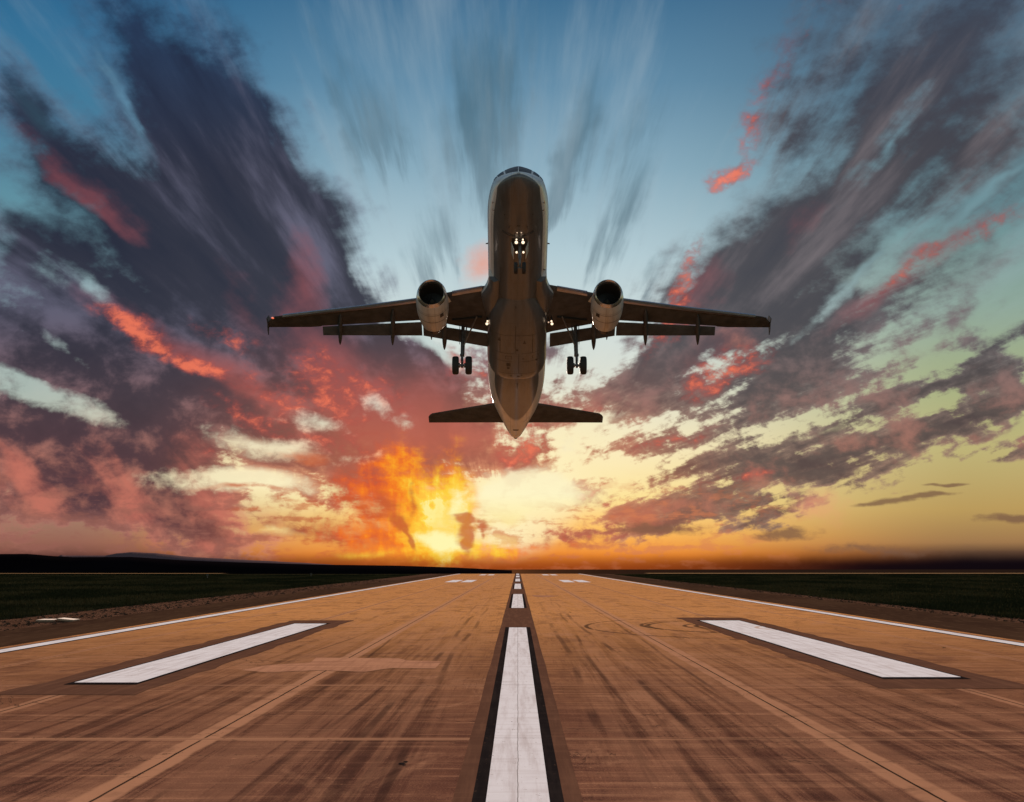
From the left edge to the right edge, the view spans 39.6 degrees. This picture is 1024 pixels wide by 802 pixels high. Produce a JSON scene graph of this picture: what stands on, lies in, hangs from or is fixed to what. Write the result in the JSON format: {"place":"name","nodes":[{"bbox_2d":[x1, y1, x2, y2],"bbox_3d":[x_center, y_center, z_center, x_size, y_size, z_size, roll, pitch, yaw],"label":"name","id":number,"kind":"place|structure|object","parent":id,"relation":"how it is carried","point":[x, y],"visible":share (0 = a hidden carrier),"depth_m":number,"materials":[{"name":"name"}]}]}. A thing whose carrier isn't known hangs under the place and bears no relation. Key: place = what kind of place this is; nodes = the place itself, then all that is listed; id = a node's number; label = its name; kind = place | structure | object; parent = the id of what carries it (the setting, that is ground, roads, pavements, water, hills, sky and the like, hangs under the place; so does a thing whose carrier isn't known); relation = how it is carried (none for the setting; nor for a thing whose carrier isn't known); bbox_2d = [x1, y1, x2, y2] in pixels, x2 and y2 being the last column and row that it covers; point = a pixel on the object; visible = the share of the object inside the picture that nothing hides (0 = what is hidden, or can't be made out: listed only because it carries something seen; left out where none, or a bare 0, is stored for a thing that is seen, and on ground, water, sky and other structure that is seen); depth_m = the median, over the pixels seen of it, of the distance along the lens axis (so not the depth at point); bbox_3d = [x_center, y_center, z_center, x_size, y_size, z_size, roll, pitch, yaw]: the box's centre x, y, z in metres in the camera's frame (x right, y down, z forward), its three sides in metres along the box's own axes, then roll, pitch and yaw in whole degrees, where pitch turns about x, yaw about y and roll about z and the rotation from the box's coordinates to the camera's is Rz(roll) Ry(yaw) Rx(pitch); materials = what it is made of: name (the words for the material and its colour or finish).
{"place":"outdoors","nodes":[
{"label":"outdoors","id":0,"kind":"place"},
{"bbox_2d":[60,552,330,564],"bbox_3d":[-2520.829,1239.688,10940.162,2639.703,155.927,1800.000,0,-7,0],"label":"hills","id":1,"kind":"structure","parent":0,"point":[150,555],"depth_m":10661.53,"materials":[{"name":"black"}]},
{"bbox_2d":[0,574,418,619],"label":"grass","id":2,"kind":"structure","parent":0,"point":[29,595],"depth_m":119.12,"materials":[{"name":"green plant"}]},
{"bbox_2d":[0,574,451,646],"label":"runway shoulder","id":3,"kind":"object","parent":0,"point":[27,635],"visible":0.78,"depth_m":53.82},
{"bbox_2d":[0,554,511,573],"bbox_3d":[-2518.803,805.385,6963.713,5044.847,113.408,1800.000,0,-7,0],"label":"hills","id":4,"kind":"structure","parent":0,"point":[25,564],"depth_m":6387.50,"materials":[{"name":"black"}]},
{"bbox_2d":[0,574,1021,609],"bbox_3d":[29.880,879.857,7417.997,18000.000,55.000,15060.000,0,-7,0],"label":"ground","id":5,"kind":"structure","parent":0,"point":[623,574],"depth_m":280.51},
{"bbox_2d":[0,574,436,630],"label":"gravel verge","id":6,"kind":"structure","parent":5,"relation":"on","point":[98,613],"depth_m":66.46,"materials":[{"name":"gravel"}]},
{"bbox_2d":[32,618,81,621],"bbox_3d":[-16.085,7.761,50.330,1.500,0.150,1.100,0,-7,0],"label":"drain cover","id":7,"kind":"object","parent":6,"relation":"on","point":[59,620],"visible":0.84,"depth_m":50.08,"materials":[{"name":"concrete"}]},
{"bbox_2d":[607,574,1023,623],"bbox_3d":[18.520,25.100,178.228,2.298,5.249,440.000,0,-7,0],"label":"gravel verge","id":8,"kind":"structure","parent":5,"relation":"on","point":[947,613],"depth_m":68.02,"materials":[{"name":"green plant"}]},
{"bbox_2d":[0,574,1023,801],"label":"runway","id":9,"kind":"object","parent":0,"point":[519,688],"visible":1,"depth_m":20.52,"materials":[{"name":"brown asphalt"}]},
{"bbox_2d":[0,0,1023,568],"label":"sky","id":10,"kind":"structure","parent":0,"point":[177,177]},
{"bbox_2d":[266,166,771,438],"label":"airliner","id":11,"kind":"object","parent":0,"point":[517,307],"visible":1,"depth_m":102.18,"materials":[{"name":"paint"}]},
{"bbox_2d":[497,569,1023,573],"bbox_3d":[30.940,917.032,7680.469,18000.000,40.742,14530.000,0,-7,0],"label":"field","id":12,"kind":"structure","parent":0,"point":[767,571],"depth_m":10857.33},
{"bbox_2d":[587,574,1023,640],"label":"runway shoulder","id":13,"kind":"object","parent":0,"point":[1004,629],"visible":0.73,"depth_m":59.37}
]}

